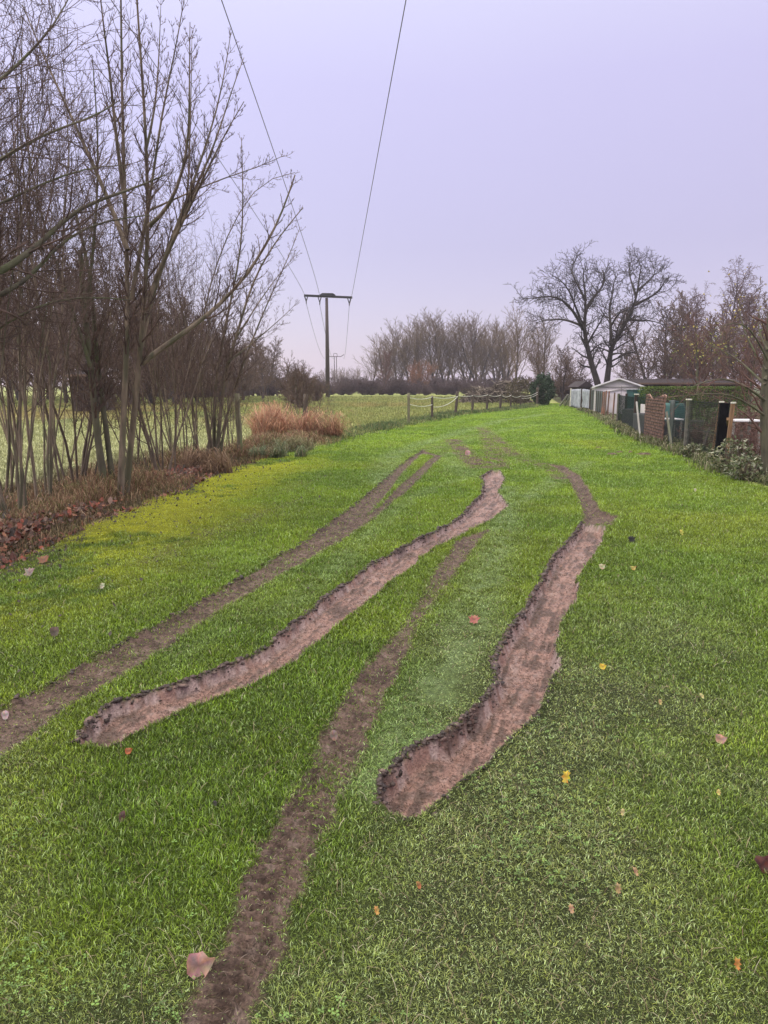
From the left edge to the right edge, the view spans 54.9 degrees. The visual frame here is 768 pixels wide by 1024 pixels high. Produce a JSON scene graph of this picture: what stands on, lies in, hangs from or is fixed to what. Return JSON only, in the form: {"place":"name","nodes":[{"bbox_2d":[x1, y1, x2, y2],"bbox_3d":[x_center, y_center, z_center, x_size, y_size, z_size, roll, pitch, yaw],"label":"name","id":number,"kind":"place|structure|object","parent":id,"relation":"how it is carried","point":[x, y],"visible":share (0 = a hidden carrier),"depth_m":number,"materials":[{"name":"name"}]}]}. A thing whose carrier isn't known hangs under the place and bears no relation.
{"place":"outdoors","nodes":[
{"label":"outdoors","id":0,"kind":"place"},
{"bbox_2d":[0,428,340,566],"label":"dry verge grass","id":1,"kind":"structure","parent":0,"point":[92,486],"depth_m":10.31,"materials":[{"name":"plant"}]},
{"bbox_2d":[0,403,767,1023],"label":"lawn","id":2,"kind":"structure","parent":0,"point":[438,697],"depth_m":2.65,"materials":[{"name":"plant"}]},
{"bbox_2d":[187,951,215,984],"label":"fallen leaf","id":3,"kind":"object","parent":2,"relation":"on","point":[201,961],"visible":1,"depth_m":1.97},
{"bbox_2d":[0,449,441,754],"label":"tyre track","id":4,"kind":"structure","parent":2,"relation":"on","point":[148,635],"depth_m":4.73,"materials":[{"name":"soil"}]},
{"bbox_2d":[242,439,313,457],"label":"grass tussock","id":5,"kind":"object","parent":2,"relation":"on","point":[278,451],"depth_m":15.97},
{"bbox_2d":[79,469,508,745],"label":"muddy rut","id":6,"kind":"structure","parent":2,"relation":"on","point":[181,694],"depth_m":4.61,"materials":[{"name":"soil"}]},
{"bbox_2d":[0,449,645,1023],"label":"trampled straw","id":7,"kind":"object","parent":2,"relation":"on","point":[300,779],"visible":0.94,"depth_m":3.43,"materials":[{"name":"brown plant"}]},
{"bbox_2d":[183,530,490,1023],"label":"tyre track","id":8,"kind":"structure","parent":2,"relation":"on","point":[230,979],"depth_m":2.52,"materials":[{"name":"soil"}]},
{"bbox_2d":[0,593,765,1023],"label":"clover","id":9,"kind":"object","parent":2,"relation":"on","point":[40,961],"visible":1,"depth_m":2.41,"materials":[{"name":"green plant"}]},
{"bbox_2d":[0,510,767,1023],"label":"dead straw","id":10,"kind":"object","parent":2,"relation":"on","point":[440,864],"visible":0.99,"depth_m":2.27,"materials":[{"name":"beige plant"}]},
{"bbox_2d":[381,522,605,816],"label":"muddy rut","id":11,"kind":"structure","parent":2,"relation":"on","point":[481,712],"depth_m":3.85,"materials":[{"name":"soil"}]},
{"bbox_2d":[0,450,609,826],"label":"mud clods","id":12,"kind":"object","parent":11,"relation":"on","point":[495,665],"visible":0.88,"depth_m":4.11,"materials":[{"name":"soil"}]},
{"bbox_2d":[85,477,602,814],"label":"rut fibres","id":13,"kind":"object","parent":11,"relation":"on","point":[443,761],"visible":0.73,"depth_m":4.09,"materials":[{"name":"brown plant"}]},
{"bbox_2d":[550,464,614,525],"bbox_3d":[2.986,-0.390,11.604,0.483,0.086,6.845,1,10,8],"label":"muddy patch","id":14,"kind":"object","parent":2,"relation":"on","point":[603,516],"visible":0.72,"depth_m":10.14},
{"bbox_2d":[0,386,767,565],"bbox_3d":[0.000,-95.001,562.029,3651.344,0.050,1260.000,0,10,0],"label":"meadow","id":15,"kind":"structure","parent":0,"point":[556,400],"depth_m":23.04,"materials":[{"name":"plant"}]},
{"bbox_2d":[5,319,70,403],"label":"woodland tree","id":16,"kind":"object","parent":15,"relation":"on","point":[30,372],"visible":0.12,"depth_m":52.64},
{"bbox_2d":[0,90,83,461],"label":"bare shrub","id":17,"kind":"object","parent":15,"relation":"on","point":[3,423],"visible":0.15,"depth_m":14.74,"materials":[{"name":"plant"}]},
{"bbox_2d":[0,0,119,492],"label":"bare shrub","id":18,"kind":"object","parent":15,"relation":"on","point":[11,466],"visible":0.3,"depth_m":10.07,"materials":[{"name":"plant"}]},
{"bbox_2d":[45,297,84,402],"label":"woodland tree","id":19,"kind":"object","parent":15,"relation":"on","point":[64,396],"visible":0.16,"depth_m":60.62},
{"bbox_2d":[32,237,101,394],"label":"woodland tree","id":20,"kind":"object","parent":15,"relation":"on","point":[65,304],"visible":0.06,"depth_m":68.69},
{"bbox_2d":[13,56,121,482],"bbox_3d":[-4.308,-3.137,10.394,1.413,5.881,0.943,6,11,30],"label":"hedge tree","id":21,"kind":"object","parent":15,"relation":"on","point":[92,407],"visible":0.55,"depth_m":10.58,"materials":[{"name":"brown plant"}]},
{"bbox_2d":[0,0,138,513],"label":"bare shrub","id":22,"kind":"object","parent":15,"relation":"on","point":[21,490],"visible":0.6,"depth_m":8.30,"materials":[{"name":"plant"}]},
{"bbox_2d":[0,0,151,394],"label":"bare shrub","id":23,"kind":"object","parent":15,"relation":"on","point":[4,345],"visible":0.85,"depth_m":7.12,"materials":[{"name":"plant"}]},
{"bbox_2d":[0,100,168,485],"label":"bare shrub","id":24,"kind":"object","parent":15,"relation":"on","point":[86,453],"visible":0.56,"depth_m":10.58,"materials":[{"name":"brown plant"}]},
{"bbox_2d":[64,369,116,412],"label":"dark field hut","id":25,"kind":"object","parent":15,"relation":"on","point":[83,388],"visible":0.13,"depth_m":41.81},
{"bbox_2d":[0,112,184,468],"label":"bare shrub","id":26,"kind":"object","parent":15,"relation":"on","point":[53,419],"visible":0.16,"depth_m":13.24,"materials":[{"name":"plant"}]},
{"bbox_2d":[0,0,184,500],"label":"bare shrub","id":27,"kind":"object","parent":15,"relation":"on","point":[48,455],"visible":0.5,"depth_m":9.40,"materials":[{"name":"plant"}]},
{"bbox_2d":[0,0,196,373],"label":"hedge tree","id":28,"kind":"object","parent":15,"relation":"on","point":[22,256],"visible":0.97,"depth_m":7.34,"materials":[{"name":"brown plant"}]},
{"bbox_2d":[29,84,206,465],"bbox_3d":[-4.812,-4.217,13.667,3.266,6.890,3.097,-3,10,-17],"label":"bare shrub","id":29,"kind":"object","parent":15,"relation":"on","point":[153,392],"visible":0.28,"depth_m":13.92,"materials":[{"name":"plant"}]},
{"bbox_2d":[73,249,170,458],"bbox_3d":[-5.460,-3.252,15.262,3.002,4.459,1.989,8,12,37],"label":"bare shrub","id":30,"kind":"object","parent":15,"relation":"on","point":[127,424],"visible":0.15,"depth_m":15.18,"materials":[{"name":"brown plant"}]},
{"bbox_2d":[49,178,238,458],"bbox_3d":[-4.065,-3.485,13.886,3.421,5.363,2.770,6,11,32],"label":"bare shrub","id":31,"kind":"object","parent":15,"relation":"on","point":[205,365],"visible":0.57,"depth_m":13.68,"materials":[{"name":"plant"}]},
{"bbox_2d":[96,225,195,447],"bbox_3d":[-5.242,-4.196,17.080,2.689,5.673,2.550,-9,13,-42],"label":"bare shrub","id":32,"kind":"object","parent":15,"relation":"on","point":[169,427],"visible":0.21,"depth_m":17.33,"materials":[{"name":"plant"}]},
{"bbox_2d":[60,139,258,474],"bbox_3d":[-3.757,-3.205,12.168,2.707,5.417,4.382,2,10,13],"label":"bare shrub","id":33,"kind":"object","parent":15,"relation":"on","point":[147,438],"visible":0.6,"depth_m":12.26,"materials":[{"name":"brown plant"}]},
{"bbox_2d":[20,0,302,496],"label":"maple tree","id":34,"kind":"object","parent":15,"relation":"on","point":[124,473],"visible":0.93,"depth_m":9.56,"materials":[{"name":"brown plant"}]},
{"bbox_2d":[141,320,220,404],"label":"woodland tree","id":35,"kind":"object","parent":15,"relation":"on","point":[172,392],"visible":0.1,"depth_m":55.90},
{"bbox_2d":[167,444,238,474],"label":"grass tussock","id":36,"kind":"object","parent":15,"relation":"on","point":[205,462],"depth_m":13.20,"materials":[{"name":"plant"}]},
{"bbox_2d":[147,224,283,454],"bbox_3d":[-3.443,-3.230,14.652,3.115,4.626,2.064,0,10,0],"label":"bare shrub","id":37,"kind":"object","parent":15,"relation":"on","point":[208,391],"visible":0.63,"depth_m":14.69,"materials":[{"name":"brown plant"}]},
{"bbox_2d":[199,326,251,399],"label":"woodland tree","id":38,"kind":"object","parent":15,"relation":"on","point":[231,377],"visible":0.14,"depth_m":64.64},
{"bbox_2d":[180,311,273,447],"bbox_3d":[-3.555,-2.971,17.126,1.446,3.242,2.183,6,12,33],"label":"bare shrub","id":39,"kind":"object","parent":15,"relation":"on","point":[233,419],"visible":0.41,"depth_m":17.13,"materials":[{"name":"brown plant"}]},
{"bbox_2d":[165,132,305,457],"bbox_3d":[-2.916,-4.163,15.024,2.898,6.333,1.533,-2,10,-13],"label":"maple tree","id":40,"kind":"object","parent":15,"relation":"on","point":[214,439],"visible":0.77,"depth_m":15.21,"materials":[{"name":"brown plant"}]},
{"bbox_2d":[234,393,242,453],"bbox_3d":[-3.123,-1.806,15.918,0.162,1.474,0.132,0,10,0],"label":"wooden post","id":41,"kind":"object","parent":15,"relation":"on","point":[238,426],"visible":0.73,"depth_m":15.86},
{"bbox_2d":[0,460,479,678],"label":"leaf litter","id":42,"kind":"object","parent":15,"relation":"on","point":[13,533],"visible":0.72,"depth_m":8.17,"materials":[{"name":"plant"}]},
{"bbox_2d":[221,341,266,400],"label":"woodland tree","id":43,"kind":"object","parent":15,"relation":"on","point":[248,375],"visible":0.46,"depth_m":72.65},
{"bbox_2d":[246,343,276,397],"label":"woodland tree","id":44,"kind":"object","parent":15,"relation":"on","point":[262,378],"visible":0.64,"depth_m":79.41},
{"bbox_2d":[247,335,283,395],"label":"woodland tree","id":45,"kind":"object","parent":15,"relation":"on","point":[274,367],"visible":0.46,"depth_m":102.01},
{"bbox_2d":[240,400,301,436],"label":"grass tussock","id":46,"kind":"object","parent":15,"relation":"on","point":[264,420],"depth_m":21.06,"materials":[{"name":"plant"}]},
{"bbox_2d":[257,430,318,451],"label":"grass tussock","id":47,"kind":"object","parent":15,"relation":"on","point":[300,442],"depth_m":17.58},
{"bbox_2d":[273,350,317,408],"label":"round bush","id":48,"kind":"object","parent":15,"relation":"on","point":[297,377],"visible":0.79,"depth_m":46.91,"materials":[{"name":"brown plant"}]},
{"bbox_2d":[271,363,320,402],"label":"round bush","id":49,"kind":"object","parent":15,"relation":"on","point":[282,386],"visible":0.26,"depth_m":60.60,"materials":[{"name":"brown plant"}]},
{"bbox_2d":[273,406,362,436],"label":"grass tussock","id":50,"kind":"object","parent":15,"relation":"on","point":[305,423],"depth_m":21.27,"materials":[{"name":"plant"}]},
{"bbox_2d":[304,293,351,396],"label":"utility pole","id":51,"kind":"object","parent":15,"relation":"on","point":[326,296],"visible":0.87,"depth_m":89.38,"materials":[{"name":"wood"}]},
{"bbox_2d":[221,0,319,295],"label":"overhead wire","id":52,"kind":"object","parent":51,"relation":"attached to","point":[264,124],"visible":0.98,"depth_m":24.36,"materials":[{"name":"metal"}]},
{"bbox_2d":[349,0,405,305],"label":"overhead wire","id":53,"kind":"object","parent":51,"relation":"attached to","point":[382,129],"visible":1,"depth_m":24.26,"materials":[{"name":"metal"}]},
{"bbox_2d":[352,330,411,378],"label":"bare poplar","id":54,"kind":"object","parent":15,"relation":"on","point":[393,359],"visible":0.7,"depth_m":165.54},
{"bbox_2d":[375,350,393,384],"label":"red tree","id":55,"kind":"object","parent":15,"relation":"on","point":[386,364],"visible":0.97,"depth_m":132.11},
{"bbox_2d":[378,376,404,394],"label":"scrub bush","id":56,"kind":"object","parent":15,"relation":"on","point":[389,388],"visible":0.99,"depth_m":112.43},
{"bbox_2d":[378,325,420,378],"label":"bare poplar","id":57,"kind":"object","parent":15,"relation":"on","point":[400,374],"visible":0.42,"depth_m":168.06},
{"bbox_2d":[378,313,433,384],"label":"bare poplar","id":58,"kind":"object","parent":15,"relation":"on","point":[404,354],"visible":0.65,"depth_m":165.20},
{"bbox_2d":[406,361,439,393],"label":"orange bush","id":59,"kind":"object","parent":15,"relation":"on","point":[419,374],"visible":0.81,"depth_m":132.72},
{"bbox_2d":[401,314,455,378],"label":"bare poplar","id":60,"kind":"object","parent":15,"relation":"on","point":[439,354],"visible":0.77,"depth_m":162.92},
{"bbox_2d":[310,403,551,445],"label":"grass verge","id":61,"kind":"structure","parent":15,"relation":"on","point":[382,425],"depth_m":31.61,"materials":[{"name":"plant"}]},
{"bbox_2d":[427,312,464,379],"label":"bare poplar","id":62,"kind":"object","parent":15,"relation":"on","point":[452,362],"visible":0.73,"depth_m":163.96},
{"bbox_2d":[407,307,489,380],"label":"bare poplar","id":63,"kind":"object","parent":15,"relation":"on","point":[448,372],"visible":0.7,"depth_m":164.20,"materials":[{"name":"plant"}]},
{"bbox_2d":[445,311,496,381],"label":"bare poplar","id":64,"kind":"object","parent":15,"relation":"on","point":[465,368],"visible":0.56,"depth_m":165.68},
{"bbox_2d":[407,387,538,423],"bbox_3d":[5.886,-6.428,42.869,1.142,1.466,30.073,4,10,21],"label":"wooden fence","id":65,"kind":"object","parent":15,"relation":"on","point":[487,395],"visible":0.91,"depth_m":39.14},
{"bbox_2d":[440,309,513,380],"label":"bare poplar","id":66,"kind":"object","parent":15,"relation":"on","point":[477,365],"visible":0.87,"depth_m":163.42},
{"bbox_2d":[458,377,533,402],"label":"brush pile","id":67,"kind":"object","parent":15,"relation":"on","point":[496,390],"visible":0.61,"depth_m":62.49,"materials":[{"name":"brown wood"}]},
{"bbox_2d":[479,320,515,380],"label":"bare poplar","id":68,"kind":"object","parent":15,"relation":"on","point":[494,375],"visible":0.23,"depth_m":167.89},
{"bbox_2d":[468,314,540,380],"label":"bare poplar","id":69,"kind":"object","parent":15,"relation":"on","point":[504,370],"visible":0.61,"depth_m":163.39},
{"bbox_2d":[495,301,540,387],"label":"bare poplar","id":70,"kind":"object","parent":15,"relation":"on","point":[516,365],"visible":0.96,"depth_m":118.30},
{"bbox_2d":[505,375,531,403],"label":"brown bush","id":71,"kind":"object","parent":15,"relation":"on","point":[523,383],"visible":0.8,"depth_m":58.55,"materials":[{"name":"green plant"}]},
{"bbox_2d":[521,343,551,384],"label":"woodland tree","id":72,"kind":"object","parent":15,"relation":"on","point":[534,360],"visible":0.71,"depth_m":87.07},
{"bbox_2d":[522,312,559,374],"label":"bare poplar","id":73,"kind":"object","parent":15,"relation":"on","point":[545,348],"visible":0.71,"depth_m":101.84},
{"bbox_2d":[529,372,556,404],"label":"evergreen bush","id":74,"kind":"object","parent":15,"relation":"on","point":[546,382],"visible":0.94,"depth_m":56.80,"materials":[{"name":"green plant"}]},
{"bbox_2d":[548,339,582,400],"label":"woodland tree","id":75,"kind":"object","parent":15,"relation":"on","point":[566,362],"visible":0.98,"depth_m":73.61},
{"bbox_2d":[504,240,686,384],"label":"spreading tree","id":76,"kind":"object","parent":15,"relation":"on","point":[614,339],"visible":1,"depth_m":58.14,"materials":[{"name":"plant"}]},
{"bbox_2d":[590,390,602,412],"bbox_3d":[11.543,-6.013,40.371,0.075,1.238,6.156,2,10,10],"label":"board panel","id":77,"kind":"object","parent":15,"relation":"on","point":[598,404],"visible":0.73,"depth_m":39.75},
{"bbox_2d":[592,378,643,413],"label":"garden shed","id":78,"kind":"structure","parent":15,"relation":"on","point":[621,386],"depth_m":39.97,"materials":[{"name":"wood"}]},
{"bbox_2d":[606,386,626,413],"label":"door","id":79,"kind":"structure","parent":78,"relation":"in","point":[622,392],"depth_m":40.01,"materials":[{"name":"wood"}]},
{"bbox_2d":[611,341,646,378],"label":"woodland tree","id":80,"kind":"object","parent":15,"relation":"on","point":[633,373],"visible":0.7,"depth_m":76.42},
{"bbox_2d":[634,394,638,412],"bbox_3d":[8.204,-3.164,24.130,0.144,1.365,0.144,2,10,11],"label":"fence post","id":81,"kind":"object","parent":15,"relation":"on","point":[636,396],"visible":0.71,"depth_m":24.02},
{"bbox_2d":[618,395,633,427],"bbox_3d":[8.773,-3.638,26.820,0.009,1.132,5.579,2,10,12],"label":"fence","id":82,"kind":"object","parent":81,"relation":"attached to","point":[620,415],"visible":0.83,"depth_m":26.91,"materials":[{"name":"green metal"}]},
{"bbox_2d":[611,299,665,378],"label":"woodland tree","id":83,"kind":"object","parent":15,"relation":"on","point":[643,342],"visible":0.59,"depth_m":83.37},
{"bbox_2d":[643,394,666,440],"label":"brick pillar","id":84,"kind":"structure","parent":15,"relation":"on","point":[654,418],"depth_m":20.03,"materials":[{"name":"brick"}]},
{"bbox_2d":[576,407,767,485],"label":"fence foot weeds","id":85,"kind":"object","parent":15,"relation":"on","point":[701,457],"visible":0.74,"depth_m":18.80,"materials":[{"name":"green plant"}]},
{"bbox_2d":[642,288,701,378],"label":"woodland tree","id":86,"kind":"object","parent":15,"relation":"on","point":[653,342],"visible":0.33,"depth_m":86.02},
{"bbox_2d":[655,330,694,378],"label":"woodland tree","id":87,"kind":"object","parent":15,"relation":"on","point":[671,375],"visible":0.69,"depth_m":63.57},
{"bbox_2d":[650,289,714,378],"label":"woodland tree","id":88,"kind":"object","parent":15,"relation":"on","point":[679,313],"visible":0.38,"depth_m":80.87,"materials":[{"name":"plant"}]},
{"bbox_2d":[683,399,691,446],"bbox_3d":[7.074,-1.968,17.267,0.117,1.331,0.117,2,10,11],"label":"fence post","id":89,"kind":"object","parent":15,"relation":"on","point":[687,420],"visible":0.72,"depth_m":17.21,"materials":[{"name":"concrete"}]},
{"bbox_2d":[672,400,685,444],"bbox_3d":[7.207,-2.153,18.131,0.009,1.147,1.788,1,10,8],"label":"fence","id":90,"kind":"object","parent":89,"relation":"attached to","point":[678,422],"visible":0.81,"depth_m":18.00,"materials":[{"name":"green metal"}]},
{"bbox_2d":[686,400,718,452],"bbox_3d":[6.850,-1.792,15.961,0.009,1.171,2.672,2,10,9],"label":"fence","id":91,"kind":"object","parent":89,"relation":"attached to","point":[704,404],"visible":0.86,"depth_m":15.84,"materials":[{"name":"green metal"}]},
{"bbox_2d":[625,379,749,406],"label":"long dark shelter","id":92,"kind":"object","parent":15,"relation":"on","point":[654,382],"visible":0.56,"depth_m":51.64,"materials":[{"name":"wood"}]},
{"bbox_2d":[637,386,748,427],"bbox_3d":[11.360,-3.855,27.241,3.886,1.591,1.008,0,10,0],"label":"clipped hedge","id":93,"kind":"object","parent":15,"relation":"on","point":[683,388],"visible":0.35,"depth_m":26.87,"materials":[{"name":"green plant"}]},
{"bbox_2d":[678,442,707,457],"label":"ivy clump","id":94,"kind":"object","parent":15,"relation":"on","point":[684,449],"visible":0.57,"depth_m":15.83,"materials":[{"name":"green plant"}]},
{"bbox_2d":[677,283,715,375],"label":"birch tree","id":95,"kind":"object","parent":15,"relation":"on","point":[696,306],"visible":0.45,"depth_m":77.02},
{"bbox_2d":[658,299,739,419],"bbox_3d":[13.571,-6.263,30.979,3.316,5.344,3.554,0,10,0],"label":"orchard tree","id":96,"kind":"object","parent":15,"relation":"on","point":[697,350],"visible":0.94,"depth_m":31.34,"materials":[{"name":"brown plant"}]},
{"bbox_2d":[678,323,722,378],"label":"woodland tree","id":97,"kind":"object","parent":15,"relation":"on","point":[689,365],"visible":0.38,"depth_m":64.56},
{"bbox_2d":[656,267,767,482],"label":"orchard tree","id":98,"kind":"object","parent":15,"relation":"on","point":[762,429],"visible":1,"depth_m":11.76,"materials":[{"name":"brown plant"}]},
{"bbox_2d":[688,308,754,379],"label":"woodland tree","id":99,"kind":"object","parent":15,"relation":"on","point":[718,335],"visible":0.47,"depth_m":69.92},
{"bbox_2d":[714,403,729,459],"bbox_3d":[6.609,-1.477,14.491,0.206,1.304,0.100,2,10,11],"label":"fence panel","id":100,"kind":"object","parent":15,"relation":"on","point":[722,426],"visible":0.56,"depth_m":14.41,"materials":[{"name":"black plastic"}]},
{"bbox_2d":[696,255,763,376],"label":"birch tree","id":101,"kind":"object","parent":15,"relation":"on","point":[736,291],"visible":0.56,"depth_m":71.93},
{"bbox_2d":[700,401,759,442],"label":"garden shrub","id":102,"kind":"object","parent":15,"relation":"on","point":[743,416],"visible":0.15,"depth_m":18.62,"materials":[{"name":"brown plant"}]},
{"bbox_2d":[708,435,757,471],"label":"ivy clump","id":103,"kind":"object","parent":15,"relation":"on","point":[728,455],"visible":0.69,"depth_m":12.95,"materials":[{"name":"green plant"}]},
{"bbox_2d":[702,285,764,371],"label":"woodland tree","id":104,"kind":"object","parent":15,"relation":"on","point":[729,311],"visible":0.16,"depth_m":81.12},
{"bbox_2d":[705,326,763,417],"bbox_3d":[10.905,-3.783,21.876,2.258,3.396,2.106,-7,12,-35],"label":"orchard tree","id":105,"kind":"object","parent":15,"relation":"on","point":[750,385],"visible":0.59,"depth_m":21.61,"materials":[{"name":"brown plant"}]},
{"bbox_2d":[707,321,765,384],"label":"woodland tree","id":106,"kind":"object","parent":15,"relation":"on","point":[724,340],"visible":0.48,"depth_m":62.63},
{"bbox_2d":[713,419,760,458],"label":"garden shrub","id":107,"kind":"object","parent":15,"relation":"on","point":[752,439],"visible":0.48,"depth_m":15.42,"materials":[{"name":"brown plant"}]},
{"bbox_2d":[715,276,767,396],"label":"woodland tree","id":108,"kind":"object","parent":15,"relation":"on","point":[751,301],"visible":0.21,"depth_m":77.73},
{"bbox_2d":[720,453,766,480],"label":"ivy clump","id":109,"kind":"object","parent":15,"relation":"on","point":[744,468],"visible":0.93,"depth_m":12.09,"materials":[{"name":"green plant"}]},
{"bbox_2d":[737,285,764,396],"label":"birch tree","id":110,"kind":"object","parent":15,"relation":"on","point":[750,307],"visible":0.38,"depth_m":76.71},
{"bbox_2d":[0,0,767,385],"label":"sky","id":111,"kind":"structure","parent":0,"point":[517,134],"materials":[{"name":"purple"}]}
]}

